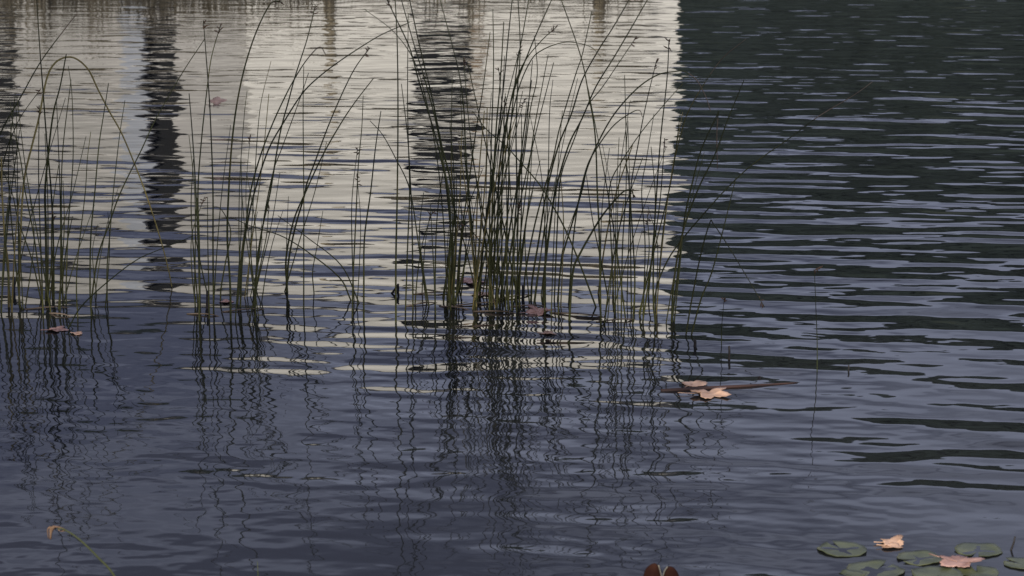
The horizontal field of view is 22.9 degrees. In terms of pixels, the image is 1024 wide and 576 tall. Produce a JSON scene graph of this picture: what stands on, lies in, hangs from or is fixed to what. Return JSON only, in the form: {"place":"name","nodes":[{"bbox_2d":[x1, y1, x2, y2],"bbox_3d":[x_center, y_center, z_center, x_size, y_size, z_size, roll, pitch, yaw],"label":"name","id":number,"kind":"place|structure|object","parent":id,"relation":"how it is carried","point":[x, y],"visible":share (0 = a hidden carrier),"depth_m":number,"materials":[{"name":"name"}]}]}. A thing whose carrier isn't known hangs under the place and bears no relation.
{"place":"outdoors","nodes":[
{"label":"outdoors","id":0,"kind":"place"},
{"bbox_2d":[0,0,1023,575],"bbox_3d":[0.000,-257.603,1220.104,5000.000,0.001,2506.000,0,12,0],"label":"water","id":1,"kind":"structure","parent":0,"point":[150,424],"depth_m":7.96,"materials":[{"name":"blue liquid"}]},
{"bbox_2d":[0,14,76,312],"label":"reed clump","id":2,"kind":"object","parent":1,"relation":"in","point":[5,254],"visible":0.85,"depth_m":7.83,"materials":[{"name":"green plant"}]},
{"bbox_2d":[25,306,68,309],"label":"dead stalk","id":3,"kind":"object","parent":1,"relation":"on","point":[44,307],"visible":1,"depth_m":7.87,"materials":[{"name":"plant"}]},
{"bbox_2d":[0,0,94,312],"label":"reed clump","id":4,"kind":"object","parent":1,"relation":"in","point":[48,279],"visible":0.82,"depth_m":7.89,"materials":[{"name":"green plant"}]},
{"bbox_2d":[45,326,68,331],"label":"fallen leaf","id":5,"kind":"object","parent":1,"relation":"on","point":[59,328],"visible":1,"depth_m":7.58,"materials":[{"name":"brown plant"}]},
{"bbox_2d":[47,525,114,575],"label":"bent reed","id":6,"kind":"object","parent":1,"relation":"in","point":[52,528],"visible":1,"depth_m":4.76,"materials":[{"name":"green plant"}]},
{"bbox_2d":[19,56,172,287],"bbox_3d":[-1.342,-0.291,8.050,0.504,0.900,0.044,-4,13,-18],"label":"reed","id":7,"kind":"object","parent":1,"relation":"in","point":[33,139],"visible":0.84,"depth_m":8.00,"materials":[{"name":"green plant"}]},
{"bbox_2d":[68,236,192,327],"bbox_3d":[-1.169,0.039,7.542,0.496,0.427,0.034,3,12,15],"label":"reed","id":8,"kind":"object","parent":1,"relation":"in","point":[114,276],"visible":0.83,"depth_m":7.55,"materials":[{"name":"green plant"}]},
{"bbox_2d":[76,40,203,316],"bbox_3d":[-1.262,-0.294,7.916,0.430,0.964,0.471,9,15,37],"label":"reed clump","id":9,"kind":"object","parent":1,"relation":"in","point":[108,255],"visible":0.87,"depth_m":7.85,"materials":[{"name":"green plant"}]},
{"bbox_2d":[187,313,217,315],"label":"dead stalk","id":10,"kind":"object","parent":1,"relation":"on","point":[201,313],"visible":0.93,"depth_m":7.78,"materials":[{"name":"brown plant"}]},
{"bbox_2d":[206,290,207,308],"bbox_3d":[-0.948,0.066,7.877,0.013,0.117,0.012,0,12,0],"label":"reed stub","id":11,"kind":"object","parent":1,"relation":"on","point":[207,299],"visible":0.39,"depth_m":7.87,"materials":[{"name":"green plant"}]},
{"bbox_2d":[206,96,226,104],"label":"fallen leaf","id":12,"kind":"object","parent":1,"relation":"on","point":[217,100],"visible":0.97,"depth_m":12.45,"materials":[{"name":"plant"}]},
{"bbox_2d":[189,0,284,320],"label":"reed clump","id":13,"kind":"object","parent":1,"relation":"in","point":[197,241],"visible":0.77,"depth_m":7.75,"materials":[{"name":"green plant"}]},
{"bbox_2d":[222,308,262,311],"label":"dead stalk","id":14,"kind":"object","parent":1,"relation":"on","point":[241,309],"visible":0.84,"depth_m":7.84,"materials":[{"name":"plant"}]},
{"bbox_2d":[231,46,373,302],"bbox_3d":[-0.645,-0.289,7.964,0.449,0.934,0.326,0,12,0],"label":"reed clump","id":15,"kind":"object","parent":1,"relation":"in","point":[287,246],"visible":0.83,"depth_m":8.01,"materials":[{"name":"green plant"}]},
{"bbox_2d":[235,5,409,321],"bbox_3d":[-0.688,-0.342,7.849,0.534,1.085,0.574,6,14,28],"label":"reed clump","id":16,"kind":"object","parent":1,"relation":"in","point":[255,280],"visible":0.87,"depth_m":7.84,"materials":[{"name":"green plant"}]},
{"bbox_2d":[351,95,380,320],"bbox_3d":[-0.475,-0.195,7.769,0.079,0.830,0.392,-3,12,-14],"label":"reed clump","id":17,"kind":"object","parent":1,"relation":"in","point":[353,255],"visible":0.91,"depth_m":7.69,"materials":[{"name":"green plant"}]},
{"bbox_2d":[370,0,444,321],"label":"reed clump","id":18,"kind":"object","parent":1,"relation":"in","point":[421,260],"visible":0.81,"depth_m":7.79,"materials":[{"name":"green plant"}]},
{"bbox_2d":[406,302,436,305],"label":"dead stalk","id":19,"kind":"object","parent":1,"relation":"on","point":[420,303],"visible":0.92,"depth_m":7.92,"materials":[{"name":"plant"}]},
{"bbox_2d":[364,0,489,310],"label":"reed clump","id":20,"kind":"object","parent":1,"relation":"in","point":[450,274],"visible":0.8,"depth_m":7.86,"materials":[{"name":"green plant"}]},
{"bbox_2d":[414,291,455,294],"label":"dead stalk","id":21,"kind":"object","parent":1,"relation":"on","point":[431,292],"visible":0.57,"depth_m":8.09,"materials":[{"name":"plant"}]},
{"bbox_2d":[439,306,468,309],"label":"dead stalk","id":22,"kind":"object","parent":1,"relation":"on","point":[455,307],"visible":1,"depth_m":7.87,"materials":[{"name":"brown plant"}]},
{"bbox_2d":[460,277,485,283],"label":"fallen leaf","id":23,"kind":"object","parent":1,"relation":"on","point":[468,280],"visible":0.62,"depth_m":8.28,"materials":[{"name":"plant"}]},
{"bbox_2d":[451,302,500,305],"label":"dead stalk","id":24,"kind":"object","parent":1,"relation":"on","point":[471,303],"visible":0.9,"depth_m":7.92,"materials":[{"name":"brown plant"}]},
{"bbox_2d":[473,310,516,313],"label":"dead stalk","id":25,"kind":"object","parent":1,"relation":"on","point":[492,311],"visible":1,"depth_m":7.82,"materials":[{"name":"plant"}]},
{"bbox_2d":[467,0,557,312],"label":"reed clump","id":26,"kind":"object","parent":1,"relation":"in","point":[515,278],"visible":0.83,"depth_m":7.83,"materials":[{"name":"green plant"}]},
{"bbox_2d":[439,0,600,309],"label":"reed clump","id":27,"kind":"object","parent":1,"relation":"in","point":[492,268],"visible":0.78,"depth_m":7.91,"materials":[{"name":"green plant"}]},
{"bbox_2d":[521,285,524,300],"bbox_3d":[0.034,0.044,7.995,0.010,0.109,0.010,0,12,0],"label":"reed stub","id":28,"kind":"object","parent":1,"relation":"on","point":[522,297],"visible":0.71,"depth_m":7.99,"materials":[{"name":"green plant"}]},
{"bbox_2d":[513,304,543,306],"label":"dead stalk","id":29,"kind":"object","parent":1,"relation":"on","point":[527,304],"visible":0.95,"depth_m":7.90,"materials":[{"name":"brown plant"}]},
{"bbox_2d":[519,304,555,315],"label":"fallen leaf","id":30,"kind":"object","parent":1,"relation":"on","point":[536,310],"visible":1,"depth_m":7.82,"materials":[{"name":"brown plant"}]},
{"bbox_2d":[537,330,554,333],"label":"fallen leaf","id":31,"kind":"object","parent":1,"relation":"on","point":[548,332],"visible":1,"depth_m":7.54,"materials":[{"name":"plant"}]},
{"bbox_2d":[549,312,602,316],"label":"dead stalk","id":32,"kind":"object","parent":1,"relation":"on","point":[574,313],"visible":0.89,"depth_m":7.78,"materials":[{"name":"brown plant"}]},
{"bbox_2d":[472,0,680,326],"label":"reed clump","id":33,"kind":"object","parent":1,"relation":"in","point":[615,254],"visible":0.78,"depth_m":7.67,"materials":[{"name":"green plant"}]},
{"bbox_2d":[596,318,635,321],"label":"dead stalk","id":34,"kind":"object","parent":1,"relation":"on","point":[616,319],"visible":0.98,"depth_m":7.70,"materials":[{"name":"brown plant"}]},
{"bbox_2d":[523,0,710,320],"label":"reed clump","id":35,"kind":"object","parent":1,"relation":"in","point":[547,238],"visible":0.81,"depth_m":7.89,"materials":[{"name":"green plant"}]},
{"bbox_2d":[643,563,678,575],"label":"upright lily leaf","id":36,"kind":"object","parent":1,"relation":"on","point":[653,569],"visible":1,"depth_m":4.97,"materials":[{"name":"brown plant"}]},
{"bbox_2d":[682,380,706,386],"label":"fallen leaf","id":37,"kind":"object","parent":1,"relation":"on","point":[695,383],"visible":1,"depth_m":6.93,"materials":[{"name":"brown plant"}]},
{"bbox_2d":[678,387,731,398],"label":"fallen leaf","id":38,"kind":"object","parent":1,"relation":"on","point":[713,392],"visible":1,"depth_m":6.82,"materials":[{"name":"brown plant"}]},
{"bbox_2d":[721,297,726,344],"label":"reed","id":39,"kind":"object","parent":1,"relation":"on","point":[722,319],"visible":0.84,"depth_m":7.32,"materials":[{"name":"green plant"}]},
{"bbox_2d":[685,178,764,334],"bbox_3d":[0.625,-0.024,7.496,0.254,0.609,0.052,2,12,8],"label":"reed clump","id":40,"kind":"object","parent":1,"relation":"in","point":[712,269],"visible":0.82,"depth_m":7.48,"materials":[{"name":"green plant"}]},
{"bbox_2d":[660,382,797,391],"bbox_3d":[0.595,0.270,6.899,0.392,0.014,0.019,-3,12,-13],"label":"floating stick","id":41,"kind":"object","parent":1,"relation":"on","point":[703,387],"visible":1,"depth_m":6.88,"materials":[{"name":"brown wood"}]},
{"bbox_2d":[608,38,871,323],"bbox_3d":[0.650,-0.308,7.828,0.763,1.027,0.496,-7,14,-30],"label":"reed clump","id":42,"kind":"object","parent":1,"relation":"in","point":[675,294],"visible":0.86,"depth_m":7.68,"materials":[{"name":"green plant"}]},
{"bbox_2d":[814,266,822,371],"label":"reed","id":43,"kind":"object","parent":1,"relation":"in","point":[820,267],"visible":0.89,"depth_m":7.04,"materials":[{"name":"green plant"}]},
{"bbox_2d":[817,540,866,556],"bbox_3d":[0.719,0.567,5.499,0.109,0.008,0.109,-5,13,-24],"label":"lily pad","id":44,"kind":"object","parent":1,"relation":"on","point":[861,550],"visible":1,"depth_m":5.50,"materials":[{"name":"green plant"}]},
{"bbox_2d":[839,569,866,575],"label":"lily pad","id":45,"kind":"object","parent":1,"relation":"on","point":[846,572],"visible":1,"depth_m":5.31,"materials":[{"name":"green plant"}]},
{"bbox_2d":[847,559,904,575],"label":"lily pad","id":46,"kind":"object","parent":1,"relation":"on","point":[874,564],"visible":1,"depth_m":5.38,"materials":[{"name":"green plant"}]},
{"bbox_2d":[875,535,903,546],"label":"fallen leaf","id":47,"kind":"object","parent":1,"relation":"on","point":[896,539],"visible":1,"depth_m":5.54,"materials":[{"name":"brown plant"}]},
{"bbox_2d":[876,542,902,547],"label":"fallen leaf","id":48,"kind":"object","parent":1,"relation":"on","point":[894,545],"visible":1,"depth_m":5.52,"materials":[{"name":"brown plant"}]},
{"bbox_2d":[897,550,941,565],"bbox_3d":[0.876,0.580,5.438,0.099,0.007,0.099,-6,13,-26],"label":"lily pad","id":49,"kind":"object","parent":1,"relation":"on","point":[916,553],"visible":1,"depth_m":5.45,"materials":[{"name":"green plant"}]},
{"bbox_2d":[911,566,962,575],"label":"lily pad","id":50,"kind":"object","parent":1,"relation":"on","point":[935,571],"visible":1,"depth_m":5.33,"materials":[{"name":"green plant"}]},
{"bbox_2d":[929,553,984,567],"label":"fallen leaf","id":51,"kind":"object","parent":1,"relation":"on","point":[956,560],"visible":1,"depth_m":5.38,"materials":[{"name":"brown plant"}]},
{"bbox_2d":[957,565,998,575],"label":"lily pad","id":52,"kind":"object","parent":1,"relation":"on","point":[982,571],"visible":1,"depth_m":5.34,"materials":[{"name":"green plant"}]},
{"bbox_2d":[954,542,1002,556],"bbox_3d":[1.014,0.568,5.492,0.103,0.007,0.103,4,13,18],"label":"lily pad","id":53,"kind":"object","parent":1,"relation":"on","point":[961,548],"visible":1,"depth_m":5.50,"materials":[{"name":"green plant"}]},
{"bbox_2d":[1003,557,1023,568],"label":"lily pad","id":54,"kind":"object","parent":1,"relation":"on","point":[1018,560],"visible":1,"depth_m":5.41,"materials":[{"name":"green plant"}]}
]}

